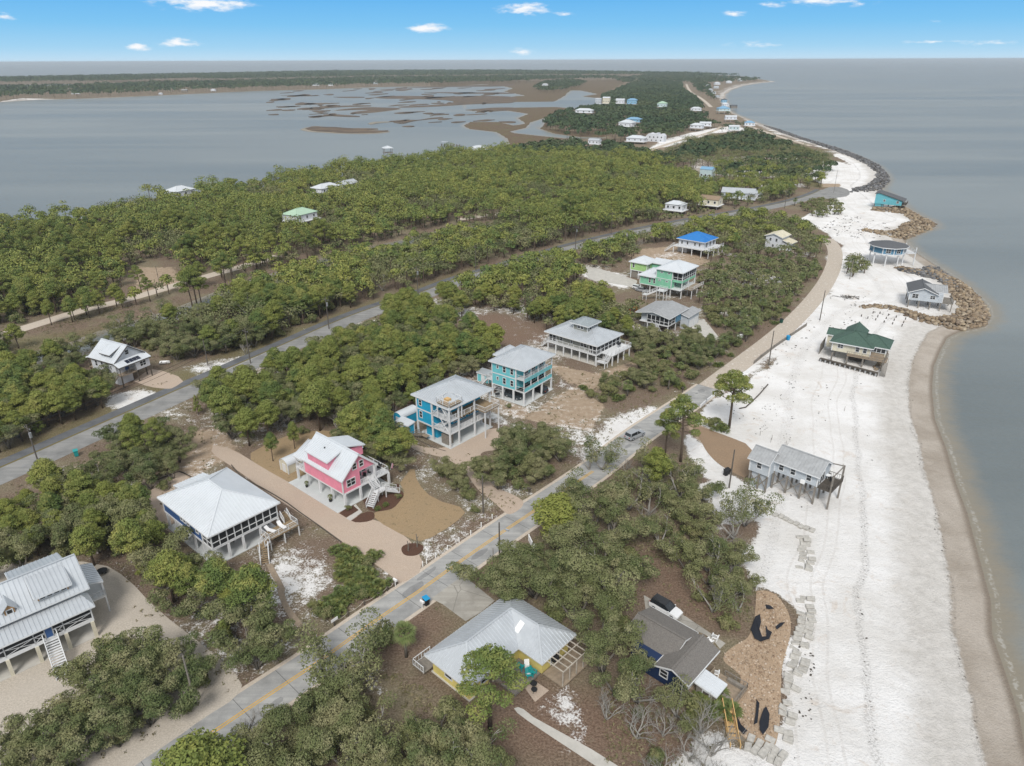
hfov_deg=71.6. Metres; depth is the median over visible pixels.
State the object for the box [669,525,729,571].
sparse oak tree
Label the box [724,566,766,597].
oak tree
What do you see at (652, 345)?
oak tree
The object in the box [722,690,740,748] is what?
beach stairs
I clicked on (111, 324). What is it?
sparse oak tree
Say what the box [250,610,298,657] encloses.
oak tree
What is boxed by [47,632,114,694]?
oak tree
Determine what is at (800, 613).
concrete block
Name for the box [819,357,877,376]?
retaining wall
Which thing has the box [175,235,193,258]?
tall pine tree
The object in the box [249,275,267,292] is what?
pine tree
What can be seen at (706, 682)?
covered porch
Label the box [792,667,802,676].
concrete block
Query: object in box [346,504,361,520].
concrete path
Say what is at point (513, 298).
pine tree
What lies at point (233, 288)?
pine tree
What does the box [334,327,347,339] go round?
pine tree
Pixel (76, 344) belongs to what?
oak tree
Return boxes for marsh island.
[295,102,336,104]
[306,126,387,132]
[313,110,330,112]
[319,105,370,108]
[323,114,359,116]
[338,107,399,113]
[368,121,388,124]
[373,96,516,107]
[394,117,442,123]
[411,84,514,87]
[428,92,513,93]
[470,107,516,111]
[499,121,515,122]
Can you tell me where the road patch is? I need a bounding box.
[20,201,797,706]
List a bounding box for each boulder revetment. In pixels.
[763,125,890,192]
[859,265,990,330]
[862,205,936,239]
[897,265,957,286]
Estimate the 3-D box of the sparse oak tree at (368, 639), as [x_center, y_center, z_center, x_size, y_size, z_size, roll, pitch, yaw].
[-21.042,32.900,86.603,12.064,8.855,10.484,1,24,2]
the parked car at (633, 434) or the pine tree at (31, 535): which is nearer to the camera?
the pine tree at (31, 535)
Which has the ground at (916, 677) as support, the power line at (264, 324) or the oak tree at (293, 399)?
the oak tree at (293, 399)
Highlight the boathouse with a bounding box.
[382,145,392,154]
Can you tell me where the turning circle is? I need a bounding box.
[817,187,849,198]
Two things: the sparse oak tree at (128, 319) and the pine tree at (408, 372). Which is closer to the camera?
the pine tree at (408, 372)
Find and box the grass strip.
[0,190,818,467]
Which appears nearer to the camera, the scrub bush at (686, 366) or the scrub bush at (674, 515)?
the scrub bush at (674, 515)
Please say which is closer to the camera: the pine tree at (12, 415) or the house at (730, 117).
the pine tree at (12, 415)
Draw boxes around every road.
[0,190,821,484]
[136,384,719,765]
[700,239,842,389]
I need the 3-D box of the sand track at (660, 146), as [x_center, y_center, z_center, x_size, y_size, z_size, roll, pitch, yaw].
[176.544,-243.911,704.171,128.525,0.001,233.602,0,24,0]
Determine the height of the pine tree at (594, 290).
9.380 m
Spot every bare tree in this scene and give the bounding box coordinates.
[230,702,276,748]
[268,413,289,429]
[327,412,340,426]
[595,685,627,719]
[614,673,656,701]
[616,457,633,469]
[623,696,664,746]
[633,504,660,517]
[642,474,666,490]
[642,743,689,765]
[646,704,680,739]
[673,726,705,763]
[681,694,723,736]
[686,739,723,765]
[691,712,747,756]
[708,576,740,606]
[717,526,741,541]
[724,554,743,572]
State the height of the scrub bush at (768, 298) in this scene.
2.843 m
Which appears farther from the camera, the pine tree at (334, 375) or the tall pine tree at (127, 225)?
the tall pine tree at (127, 225)
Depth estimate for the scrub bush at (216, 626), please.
94.01 m
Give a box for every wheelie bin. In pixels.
[72,448,78,456]
[422,594,429,605]
[723,468,728,475]
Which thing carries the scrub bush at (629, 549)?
on the ground at (916, 677)
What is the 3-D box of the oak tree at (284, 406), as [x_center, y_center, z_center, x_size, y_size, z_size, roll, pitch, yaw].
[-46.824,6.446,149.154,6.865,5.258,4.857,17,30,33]
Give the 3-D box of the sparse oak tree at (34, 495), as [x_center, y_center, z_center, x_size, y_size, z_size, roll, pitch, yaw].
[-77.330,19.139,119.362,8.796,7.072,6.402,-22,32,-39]
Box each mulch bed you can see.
[340,505,357,516]
[351,512,374,521]
[363,491,403,511]
[401,543,423,555]
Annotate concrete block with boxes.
[744,742,751,751]
[746,733,755,743]
[750,744,760,755]
[755,738,763,747]
[757,747,768,759]
[763,741,771,751]
[764,734,775,743]
[766,753,774,763]
[770,742,779,749]
[770,747,778,757]
[773,756,782,765]
[774,725,783,733]
[778,703,786,710]
[778,709,786,716]
[778,749,788,760]
[780,688,789,694]
[782,699,792,705]
[782,734,793,744]
[783,676,793,684]
[783,730,793,736]
[784,672,792,678]
[784,683,791,689]
[785,717,795,725]
[786,661,796,668]
[787,710,797,720]
[790,653,798,660]
[791,640,799,644]
[791,684,801,692]
[792,649,801,655]
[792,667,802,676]
[793,631,802,636]
[793,635,801,641]
[795,626,803,632]
[796,598,804,602]
[796,610,804,615]
[797,618,804,623]
[797,666,807,673]
[799,660,809,668]
[800,641,809,648]
[801,657,810,662]
[803,525,809,530]
[804,565,812,571]
[804,629,812,634]
[804,633,813,640]
[805,604,814,608]
[805,612,814,617]
[805,620,813,626]
[805,624,813,631]
[806,560,814,564]
[807,550,814,553]
[807,596,814,601]
[807,608,815,614]
[807,617,816,622]
[808,556,815,561]
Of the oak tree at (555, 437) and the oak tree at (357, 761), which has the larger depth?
the oak tree at (555, 437)
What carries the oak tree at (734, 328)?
on the ground at (916, 677)
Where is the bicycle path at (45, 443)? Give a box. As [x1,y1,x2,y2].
[0,189,818,465]
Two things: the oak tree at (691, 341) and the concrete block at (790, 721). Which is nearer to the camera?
the concrete block at (790, 721)
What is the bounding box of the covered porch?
[694,669,727,700]
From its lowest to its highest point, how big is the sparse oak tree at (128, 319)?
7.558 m
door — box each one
[44,627,53,637]
[689,318,693,326]
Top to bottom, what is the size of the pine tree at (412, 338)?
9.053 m
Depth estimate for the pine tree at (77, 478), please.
117.86 m
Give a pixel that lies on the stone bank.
(770, 682)
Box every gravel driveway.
[134,369,182,388]
[211,445,421,582]
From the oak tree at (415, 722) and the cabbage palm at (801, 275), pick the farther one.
the cabbage palm at (801, 275)
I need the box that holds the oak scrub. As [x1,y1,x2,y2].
[0,127,871,336]
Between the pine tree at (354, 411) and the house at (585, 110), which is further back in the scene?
the house at (585, 110)
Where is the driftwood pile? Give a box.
[832,295,858,298]
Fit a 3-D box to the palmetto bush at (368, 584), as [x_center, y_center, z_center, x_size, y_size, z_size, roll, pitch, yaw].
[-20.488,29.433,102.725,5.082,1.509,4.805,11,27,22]
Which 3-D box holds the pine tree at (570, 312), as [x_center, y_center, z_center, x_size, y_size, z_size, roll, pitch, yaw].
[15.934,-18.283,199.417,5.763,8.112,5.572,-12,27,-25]
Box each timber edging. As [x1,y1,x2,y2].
[148,471,191,482]
[231,464,341,541]
[739,384,767,408]
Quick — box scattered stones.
[724,591,791,746]
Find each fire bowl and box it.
[97,567,106,573]
[530,680,536,686]
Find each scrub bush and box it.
[4,310,18,319]
[7,313,25,323]
[7,550,33,564]
[19,305,29,311]
[28,306,41,314]
[48,545,68,557]
[58,540,75,552]
[66,758,77,765]
[88,341,98,350]
[96,531,111,551]
[108,715,145,744]
[110,547,124,556]
[139,338,150,348]
[146,344,155,350]
[155,477,171,489]
[172,352,184,357]
[181,705,193,713]
[184,672,210,687]
[194,600,218,619]
[210,617,234,636]
[233,339,246,347]
[241,430,255,438]
[273,328,285,335]
[288,316,300,325]
[297,425,309,432]
[303,313,316,322]
[306,598,318,607]
[310,606,323,616]
[317,605,334,619]
[323,301,334,310]
[354,586,368,598]
[357,704,375,723]
[358,555,374,565]
[366,618,394,647]
[385,457,395,468]
[398,720,422,745]
[438,469,451,477]
[460,487,475,500]
[469,503,479,511]
[497,299,508,308]
[502,466,520,479]
[510,477,529,490]
[542,602,567,622]
[584,389,599,397]
[597,382,618,395]
[597,395,607,401]
[603,380,621,386]
[606,615,630,631]
[611,375,620,381]
[613,371,628,380]
[620,478,635,488]
[621,545,640,557]
[631,704,646,718]
[634,312,641,319]
[637,489,652,500]
[646,747,665,765]
[648,386,657,391]
[650,366,664,373]
[654,361,665,367]
[657,345,671,353]
[659,359,672,366]
[659,524,672,536]
[660,377,671,385]
[663,366,673,371]
[665,479,678,489]
[666,344,677,353]
[670,375,681,384]
[670,508,681,519]
[671,370,681,375]
[674,535,691,546]
[676,524,689,535]
[679,364,689,369]
[680,712,701,732]
[682,524,709,541]
[683,693,711,719]
[684,369,698,378]
[691,589,707,601]
[703,306,720,313]
[704,304,720,312]
[704,417,716,426]
[706,589,725,601]
[707,312,720,320]
[711,319,721,326]
[716,612,740,631]
[727,312,739,317]
[760,296,772,301]
[761,313,770,320]
[766,311,782,319]
[775,307,782,312]
[778,297,792,305]
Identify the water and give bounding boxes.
[0,59,1023,738]
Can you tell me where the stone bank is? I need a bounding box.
[723,590,790,745]
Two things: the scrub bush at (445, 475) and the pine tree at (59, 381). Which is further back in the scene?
the pine tree at (59, 381)
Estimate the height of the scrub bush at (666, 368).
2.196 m
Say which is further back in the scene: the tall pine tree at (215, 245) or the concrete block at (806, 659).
the tall pine tree at (215, 245)
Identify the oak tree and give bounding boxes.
[0,380,49,394]
[0,415,29,448]
[0,526,38,567]
[0,531,10,550]
[0,550,9,571]
[0,709,50,752]
[0,722,39,765]
[0,746,31,765]
[1,409,39,437]
[1,736,66,765]
[7,692,95,758]
[13,734,64,765]
[20,472,75,510]
[21,508,80,547]
[22,389,55,418]
[28,362,63,379]
[36,688,78,730]
[36,701,118,764]
[37,346,65,359]
[37,465,74,487]
[37,492,77,520]
[39,359,70,368]
[42,351,73,364]
[42,357,69,367]
[44,386,76,416]
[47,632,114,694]
[48,687,112,732]
[51,505,93,541]
[54,332,97,351]
[63,492,113,521]
[65,351,87,364]
[68,460,122,484]
[70,456,106,486]
[73,490,119,522]
[79,378,115,405]
[80,450,115,477]
[82,497,148,537]
[82,644,158,695]
[83,363,109,377]
[87,372,117,398]
[88,652,149,701]
[88,698,131,751]
[89,646,149,691]
[91,626,146,665]
[92,421,124,445]
[93,472,114,489]
[99,313,126,341]
[100,439,144,458]
[101,629,171,672]
[103,335,122,342]
[103,446,144,479]
[103,677,170,731]
[105,497,157,529]
[105,668,155,712]
[107,321,147,346]
[108,310,135,327]
[108,327,134,345]
[108,516,167,549]
[109,624,182,676]
[117,524,193,562]
[119,323,146,339]
[123,452,159,489]
[127,543,160,571]
[128,664,208,720]
[131,416,169,442]
[131,445,154,453]
[132,446,165,458]
[134,321,162,338]
[139,298,172,318]
[139,551,202,590]
[139,648,204,694]
[141,317,153,336]
[145,431,183,456]
[145,573,214,618]
[146,449,177,474]
[147,319,169,331]
[148,330,183,348]
[153,323,175,335]
[153,630,220,682]
[154,454,178,478]
[156,425,198,449]
[159,337,189,360]
[161,441,197,462]
[164,325,192,340]
[178,315,214,335]
[180,336,209,357]
[185,550,226,565]
[187,316,211,333]
[190,302,209,316]
[190,372,235,387]
[196,337,215,352]
[198,578,275,628]
[202,598,283,653]
[203,340,218,354]
[207,703,289,765]
[208,316,244,341]
[209,332,238,352]
[211,411,239,439]
[219,395,249,420]
[220,623,284,671]
[224,727,290,765]
[227,292,263,315]
[230,714,339,765]
[231,314,256,345]
[237,364,276,374]
[241,329,265,346]
[246,403,264,422]
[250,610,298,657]
[253,322,279,339]
[266,395,300,421]
[269,695,345,739]
[272,370,287,384]
[272,373,283,380]
[272,741,313,765]
[274,400,300,424]
[280,380,295,389]
[286,721,337,765]
[290,399,315,419]
[292,634,383,685]
[294,388,334,402]
[294,723,373,765]
[295,607,390,691]
[295,649,357,715]
[304,331,340,342]
[321,668,371,738]
[323,366,356,380]
[323,400,349,419]
[327,381,341,410]
[329,424,365,441]
[330,323,364,331]
[333,379,362,402]
[337,358,346,374]
[338,341,361,358]
[340,353,368,370]
[341,691,396,753]
[341,712,401,765]
[343,333,373,352]
[346,320,372,346]
[346,756,363,765]
[348,252,371,275]
[350,381,385,401]
[352,268,376,287]
[353,348,391,363]
[361,438,393,462]
[364,356,389,366]
[365,443,388,462]
[368,364,398,381]
[369,271,391,290]
[369,744,396,765]
[374,355,394,364]
[380,397,391,410]
[381,390,409,411]
[382,446,416,471]
[383,360,404,369]
[389,720,437,765]
[393,422,410,432]
[394,323,416,334]
[398,365,432,386]
[402,697,467,746]
[404,719,469,765]
[406,326,425,334]
[411,356,431,376]
[412,357,443,377]
[416,369,440,387]
[417,321,437,330]
[425,752,484,765]
[428,316,453,325]
[428,455,454,474]
[429,695,489,754]
[434,461,471,483]
[438,717,518,765]
[444,355,468,374]
[446,476,469,493]
[446,540,534,600]
[455,643,530,729]
[457,322,485,336]
[459,352,480,377]
[468,455,490,472]
[469,730,514,765]
[472,461,509,489]
[475,449,515,470]
[490,440,529,469]
[491,426,529,452]
[491,539,576,601]
[496,423,532,451]
[510,421,537,438]
[510,441,544,457]
[515,425,546,447]
[515,446,542,476]
[515,542,559,566]
[520,465,548,483]
[520,551,548,590]
[526,421,557,442]
[530,552,566,599]
[530,570,601,622]
[531,459,555,479]
[533,446,551,462]
[535,433,559,457]
[538,425,563,441]
[542,495,597,551]
[543,432,571,461]
[547,536,608,579]
[555,467,604,508]
[555,544,640,615]
[563,434,601,469]
[565,477,629,524]
[566,490,578,518]
[566,590,627,644]
[575,489,661,549]
[575,519,643,567]
[581,619,646,672]
[585,647,656,702]
[586,437,627,469]
[586,485,630,530]
[589,530,660,586]
[593,464,655,510]
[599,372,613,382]
[607,324,621,331]
[609,477,634,496]
[614,648,684,710]
[618,323,647,338]
[624,352,653,367]
[626,476,669,513]
[628,337,643,351]
[628,367,648,385]
[633,340,650,350]
[633,369,655,385]
[633,436,679,473]
[635,348,648,357]
[636,328,670,346]
[636,355,658,369]
[637,373,656,388]
[637,506,676,548]
[639,334,660,343]
[640,323,654,331]
[643,344,663,355]
[648,343,664,352]
[651,327,672,345]
[651,453,678,473]
[651,477,699,504]
[651,674,693,732]
[659,539,707,576]
[662,487,702,519]
[664,336,682,349]
[664,457,695,495]
[665,333,684,343]
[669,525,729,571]
[670,458,705,483]
[675,332,691,342]
[675,350,695,363]
[676,501,727,531]
[678,329,698,338]
[678,335,689,348]
[679,469,727,501]
[680,343,692,355]
[681,324,701,334]
[682,569,734,612]
[684,333,702,340]
[688,555,730,585]
[689,334,714,350]
[689,354,708,369]
[691,344,714,360]
[696,490,755,538]
[697,335,715,345]
[702,526,753,558]
[708,336,729,348]
[710,344,725,357]
[717,577,752,615]
[719,331,743,345]
[719,538,759,568]
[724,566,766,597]
[727,477,784,526]
[731,322,751,333]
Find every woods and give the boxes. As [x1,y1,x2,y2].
[0,69,837,183]
[0,141,830,304]
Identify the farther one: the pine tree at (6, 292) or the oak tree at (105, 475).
the pine tree at (6, 292)
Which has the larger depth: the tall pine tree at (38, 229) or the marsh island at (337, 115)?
the marsh island at (337, 115)
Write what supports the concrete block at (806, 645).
on the ground at (916, 677)
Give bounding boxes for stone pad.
[525,683,548,701]
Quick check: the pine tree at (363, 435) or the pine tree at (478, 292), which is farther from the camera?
the pine tree at (478, 292)
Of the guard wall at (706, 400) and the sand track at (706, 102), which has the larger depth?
the sand track at (706, 102)
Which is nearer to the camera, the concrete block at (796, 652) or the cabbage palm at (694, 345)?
the concrete block at (796, 652)
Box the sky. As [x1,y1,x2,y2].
[0,0,1023,62]
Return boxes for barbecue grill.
[551,654,559,664]
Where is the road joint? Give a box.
[141,384,716,765]
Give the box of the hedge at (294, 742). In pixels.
[281,699,347,755]
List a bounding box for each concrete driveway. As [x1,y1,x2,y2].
[431,577,493,620]
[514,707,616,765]
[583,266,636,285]
[644,595,724,647]
[692,318,719,338]
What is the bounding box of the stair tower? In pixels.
[642,285,667,299]
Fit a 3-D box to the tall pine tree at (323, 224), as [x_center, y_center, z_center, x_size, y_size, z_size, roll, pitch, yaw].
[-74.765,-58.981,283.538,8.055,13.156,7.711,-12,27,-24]
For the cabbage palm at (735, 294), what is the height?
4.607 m
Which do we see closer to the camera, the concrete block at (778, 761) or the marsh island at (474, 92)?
the concrete block at (778, 761)
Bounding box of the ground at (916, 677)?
[0,73,1023,765]
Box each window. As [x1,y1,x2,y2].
[5,608,13,615]
[139,359,146,366]
[346,476,355,487]
[352,462,356,470]
[358,459,363,467]
[659,668,667,679]
[756,462,761,469]
[778,464,783,471]
[790,469,795,475]
[805,474,811,481]
[819,470,825,484]
[912,293,918,298]
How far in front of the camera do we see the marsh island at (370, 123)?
885.14 m
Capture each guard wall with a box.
[700,392,715,407]
[754,323,806,363]
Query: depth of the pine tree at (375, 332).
179.45 m
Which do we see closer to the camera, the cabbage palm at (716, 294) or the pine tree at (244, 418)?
the pine tree at (244, 418)
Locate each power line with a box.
[0,203,690,445]
[1,203,684,439]
[18,203,685,429]
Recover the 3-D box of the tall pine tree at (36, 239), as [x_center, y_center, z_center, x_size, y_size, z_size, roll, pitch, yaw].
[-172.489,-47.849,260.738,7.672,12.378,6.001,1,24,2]
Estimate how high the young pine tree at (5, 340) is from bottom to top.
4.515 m
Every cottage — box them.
[587,138,601,144]
[595,98,601,103]
[635,300,700,330]
[663,200,688,213]
[698,194,723,209]
[699,166,715,178]
[728,125,739,130]
[744,121,754,127]
[764,230,797,250]
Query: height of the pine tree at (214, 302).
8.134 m
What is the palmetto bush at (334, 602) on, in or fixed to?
on the ground at (916, 677)
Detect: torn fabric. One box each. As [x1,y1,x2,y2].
[737,717,747,733]
[751,614,771,640]
[754,700,758,723]
[760,707,769,733]
[776,622,784,628]
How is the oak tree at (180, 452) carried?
on the ground at (916, 677)
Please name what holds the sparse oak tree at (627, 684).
on the ground at (916, 677)
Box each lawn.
[251,430,335,481]
[374,469,464,540]
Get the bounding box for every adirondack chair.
[525,667,532,678]
[528,665,536,676]
[711,633,718,641]
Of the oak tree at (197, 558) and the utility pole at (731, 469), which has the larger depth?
the utility pole at (731, 469)
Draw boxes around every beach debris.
[794,646,814,757]
[822,214,889,237]
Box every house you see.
[0,553,110,681]
[85,338,152,388]
[157,467,299,564]
[166,185,194,196]
[281,207,320,222]
[288,432,399,512]
[310,182,339,192]
[336,178,357,188]
[410,374,498,448]
[412,597,589,701]
[472,145,490,149]
[479,344,555,406]
[541,316,631,368]
[575,108,593,114]
[602,97,610,103]
[616,98,625,103]
[618,119,635,126]
[623,606,747,721]
[626,135,647,141]
[627,98,637,104]
[627,117,641,122]
[629,255,671,278]
[637,259,703,298]
[645,132,666,141]
[657,101,667,107]
[664,231,723,258]
[690,107,701,110]
[690,123,703,130]
[699,121,711,126]
[716,106,730,113]
[721,187,756,200]
[724,115,737,121]
[747,444,845,509]
[819,321,893,376]
[868,240,916,266]
[874,190,907,207]
[905,279,953,311]
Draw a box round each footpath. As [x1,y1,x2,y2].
[266,563,284,591]
[277,587,301,626]
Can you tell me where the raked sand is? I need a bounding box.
[690,423,751,476]
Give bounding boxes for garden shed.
[279,452,301,473]
[393,405,416,422]
[395,416,414,432]
[476,367,491,383]
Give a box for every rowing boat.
[158,360,169,363]
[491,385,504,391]
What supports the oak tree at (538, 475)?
on the ground at (916, 677)
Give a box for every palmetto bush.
[312,595,338,612]
[327,542,350,557]
[328,584,348,600]
[328,598,348,618]
[333,554,351,569]
[333,561,355,582]
[338,546,361,562]
[339,586,357,603]
[343,576,362,588]
[347,554,361,562]
[353,564,379,583]
[353,574,383,597]
[354,554,370,564]
[364,548,384,563]
[366,575,392,594]
[578,384,587,389]
[609,393,625,401]
[657,353,666,358]
[674,382,686,389]
[683,687,744,723]
[710,421,729,433]
[712,362,723,366]
[728,339,742,345]
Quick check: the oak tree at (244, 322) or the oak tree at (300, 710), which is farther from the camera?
the oak tree at (244, 322)
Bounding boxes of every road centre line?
[212,471,591,731]
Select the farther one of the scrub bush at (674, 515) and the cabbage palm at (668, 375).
the cabbage palm at (668, 375)
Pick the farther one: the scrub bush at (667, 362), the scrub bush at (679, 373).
the scrub bush at (667, 362)
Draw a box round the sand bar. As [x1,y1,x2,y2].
[301,127,389,133]
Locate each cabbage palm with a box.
[393,620,416,657]
[623,380,633,395]
[664,350,671,359]
[664,370,675,388]
[677,362,683,370]
[690,343,699,354]
[708,356,713,366]
[715,291,722,302]
[719,258,724,268]
[719,335,728,347]
[732,290,740,299]
[736,325,743,333]
[743,327,750,341]
[750,315,757,329]
[759,298,766,311]
[778,253,785,261]
[798,272,805,284]
[810,262,816,268]
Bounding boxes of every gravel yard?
[0,561,241,765]
[141,471,188,532]
[410,428,522,513]
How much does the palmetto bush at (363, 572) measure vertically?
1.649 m
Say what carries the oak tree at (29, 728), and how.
on the gravel yard at (31, 688)
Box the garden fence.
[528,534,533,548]
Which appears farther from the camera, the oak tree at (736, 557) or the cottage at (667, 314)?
the cottage at (667, 314)
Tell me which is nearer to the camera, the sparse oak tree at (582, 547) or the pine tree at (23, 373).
the sparse oak tree at (582, 547)
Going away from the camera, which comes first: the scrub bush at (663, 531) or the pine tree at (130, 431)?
the scrub bush at (663, 531)
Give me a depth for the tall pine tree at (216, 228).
267.72 m
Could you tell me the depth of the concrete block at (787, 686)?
86.89 m
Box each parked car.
[504,389,522,399]
[531,385,548,393]
[624,428,645,440]
[635,286,648,292]
[648,593,682,619]
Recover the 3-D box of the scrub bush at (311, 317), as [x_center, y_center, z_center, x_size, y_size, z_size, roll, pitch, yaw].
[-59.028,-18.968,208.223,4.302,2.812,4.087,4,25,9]
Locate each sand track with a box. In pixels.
[0,255,281,338]
[460,210,515,219]
[650,127,721,150]
[686,84,711,106]
[748,126,811,145]
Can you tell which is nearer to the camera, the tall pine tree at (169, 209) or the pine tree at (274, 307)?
the pine tree at (274, 307)
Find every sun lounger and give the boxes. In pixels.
[264,525,276,532]
[276,520,286,528]
[524,659,530,673]
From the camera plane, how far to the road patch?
105.99 m
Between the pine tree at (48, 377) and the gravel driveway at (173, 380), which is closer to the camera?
the pine tree at (48, 377)
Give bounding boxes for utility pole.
[24,424,37,458]
[182,655,191,688]
[242,328,250,363]
[323,297,329,328]
[482,475,483,512]
[498,522,508,557]
[728,449,734,487]
[768,331,773,364]
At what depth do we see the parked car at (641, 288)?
234.62 m
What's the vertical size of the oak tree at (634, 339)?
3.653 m
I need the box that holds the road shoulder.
[227,384,722,747]
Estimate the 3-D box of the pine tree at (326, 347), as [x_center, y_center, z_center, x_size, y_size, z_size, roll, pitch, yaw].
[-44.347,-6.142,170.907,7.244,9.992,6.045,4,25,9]
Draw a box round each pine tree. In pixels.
[0,231,18,259]
[0,272,11,295]
[0,276,8,293]
[0,301,6,313]
[0,339,12,353]
[0,351,15,364]
[0,359,20,373]
[0,369,23,395]
[0,378,30,405]
[0,401,15,423]
[0,420,5,452]
[0,498,20,519]
[0,514,23,538]
[2,218,21,233]
[2,332,11,347]
[2,410,29,441]
[3,293,21,311]
[3,323,25,348]
[6,268,30,288]
[6,276,33,291]
[8,283,30,312]
[8,392,28,409]
[9,240,30,270]
[12,366,35,391]
[13,355,37,386]
[14,226,38,255]
[14,488,36,507]
[15,219,34,237]
[15,276,36,297]
[15,508,41,530]
[16,348,37,360]
[18,405,36,430]
[18,524,45,555]
[20,273,37,285]
[25,291,43,314]
[25,389,52,426]
[25,457,63,488]
[28,236,50,252]
[29,349,40,361]
[29,371,47,389]
[31,412,45,433]
[35,225,46,236]
[36,275,64,302]
[36,277,66,311]
[36,491,63,514]
[38,476,66,496]
[39,338,58,350]
[40,299,55,324]
[41,390,70,423]
[41,509,64,530]
[42,220,56,232]
[42,341,63,356]
[43,373,66,391]
[44,367,62,375]
[45,262,65,279]
[47,375,68,407]
[51,223,79,245]
[52,248,67,264]
[53,246,77,266]
[58,233,72,248]
[58,385,82,419]
[60,297,79,321]
[62,363,88,380]
[63,468,100,502]
[65,372,91,409]
[66,238,90,275]
[68,524,106,565]
[72,287,93,314]
[73,224,84,231]
[75,489,102,508]
[77,295,93,317]
[79,216,92,224]
[79,508,108,525]
[82,231,93,242]
[85,523,106,553]
[86,271,101,288]
[88,376,111,407]
[89,226,104,237]
[89,277,105,290]
[89,289,105,313]
[94,227,112,241]
[94,480,120,502]
[98,217,113,228]
[102,234,121,249]
[104,248,120,258]
[105,283,122,305]
[107,517,153,561]
[110,484,139,509]
[114,480,130,490]
[115,290,126,307]
[117,412,144,430]
[118,221,137,244]
[118,423,144,450]
[123,216,142,243]
[127,265,144,289]
[128,482,151,504]
[134,561,145,575]
[135,508,156,520]
[138,276,152,300]
[140,417,170,445]
[140,519,167,547]
[143,547,193,602]
[148,214,161,226]
[151,726,247,765]
[157,210,170,239]
[159,302,178,319]
[166,203,182,228]
[167,209,185,225]
[170,562,200,598]
[171,238,193,253]
[173,270,199,306]
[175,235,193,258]
[179,248,195,262]
[179,265,204,302]
[180,230,202,257]
[182,211,203,229]
[187,270,208,301]
[192,395,202,414]
[193,261,206,287]
[194,557,235,604]
[196,224,212,259]
[197,324,220,352]
[198,377,220,414]
[202,222,226,250]
[205,239,225,277]
[205,385,241,428]
[208,365,232,384]
[209,294,228,320]
[211,252,235,285]
[215,210,228,226]
[217,583,243,615]
[218,619,233,647]
[219,227,234,238]
[221,374,237,392]
[222,209,238,222]
[224,318,241,346]
[224,562,277,611]
[225,400,244,417]
[228,225,239,236]
[230,222,247,250]
[230,236,252,270]
[230,279,239,294]
[230,407,259,445]
[231,291,248,314]
[232,364,250,377]
[232,368,265,404]
[234,280,250,297]
[245,242,261,268]
[247,292,263,306]
[247,309,268,343]
[247,379,263,403]
[248,282,263,296]
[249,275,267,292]
[252,307,268,325]
[254,399,280,432]
[256,379,286,402]
[258,371,276,380]
[259,357,277,373]
[260,283,277,305]
[261,232,276,260]
[263,223,276,249]
[263,311,278,339]
[263,431,278,460]
[264,300,284,320]
[265,207,279,227]
[265,347,284,372]
[271,282,292,311]
[273,351,295,374]
[279,286,295,308]
[280,388,296,403]
[285,367,301,392]
[286,346,307,364]
[286,362,302,375]
[287,421,299,448]
[289,288,312,321]
[293,362,324,386]
[295,376,312,391]
[296,227,312,256]
[296,282,308,290]
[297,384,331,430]
[301,347,315,363]
[306,296,320,312]
[306,354,323,368]
[307,284,329,318]
[307,340,317,348]
[308,217,328,249]
[313,376,334,397]
[314,219,333,247]
[315,338,341,360]
[318,357,336,376]
[321,273,342,305]
[322,281,334,301]
[325,335,339,346]
[325,359,342,371]
[326,371,344,386]
[330,386,350,405]
[331,284,343,307]
[333,404,366,435]
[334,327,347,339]
[338,329,359,350]
[338,412,360,436]
[340,370,348,389]
[341,284,358,307]
[342,355,354,370]
[344,359,375,385]
[348,354,370,368]
[349,400,369,419]
[354,219,363,225]
[354,325,368,334]
[355,419,375,435]
[357,427,376,446]
[358,339,373,356]
[358,378,385,397]
[360,394,369,419]
[363,325,374,341]
[363,394,386,415]
[365,386,385,398]
[365,414,389,440]
[368,402,393,417]
[370,322,379,328]
[370,326,385,341]
[370,333,398,357]
[371,408,394,431]
[373,427,403,469]
[375,365,400,395]
[377,365,403,399]
[379,293,396,309]
[379,308,390,321]
[379,323,394,346]
[380,294,402,312]
[382,309,403,328]
[388,329,408,354]
[388,341,405,361]
[393,355,410,365]
[394,426,417,458]
[395,287,411,301]
[398,300,416,316]
[398,362,420,383]
[399,305,409,323]
[402,331,422,348]
[403,308,420,321]
[403,331,417,348]
[404,316,420,331]
[404,381,420,404]
[406,286,417,299]
[407,347,427,369]
[410,293,419,305]
[411,305,431,326]
[412,291,436,323]
[417,345,430,355]
[419,326,441,358]
[419,330,444,359]
[422,320,437,333]
[428,362,445,382]
[430,304,446,320]
[433,334,451,354]
[434,281,445,303]
[436,304,459,323]
[436,349,452,376]
[439,281,458,299]
[446,344,460,360]
[447,331,458,343]
[452,290,469,316]
[452,331,478,369]
[458,311,478,328]
[467,336,491,365]
[472,287,486,308]
[472,320,487,335]
[479,282,493,304]
[483,333,500,365]
[485,323,505,351]
[492,283,503,297]
[507,284,522,298]
[507,294,519,313]
[526,299,542,322]
[531,492,584,548]
[538,296,552,316]
[546,287,557,296]
[549,294,559,319]
[552,290,572,307]
[553,304,567,323]
[559,192,580,234]
[560,303,577,322]
[567,291,585,304]
[568,204,586,235]
[573,299,588,317]
[576,281,597,297]
[584,297,601,317]
[585,285,602,303]
[591,296,603,317]
[598,311,616,328]
[600,286,606,302]
[602,288,615,307]
[609,307,621,322]
[619,314,632,324]
[622,322,632,338]
[643,446,673,495]
[654,407,681,452]
[660,393,709,461]
[712,369,753,427]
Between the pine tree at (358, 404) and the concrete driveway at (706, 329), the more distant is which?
the concrete driveway at (706, 329)

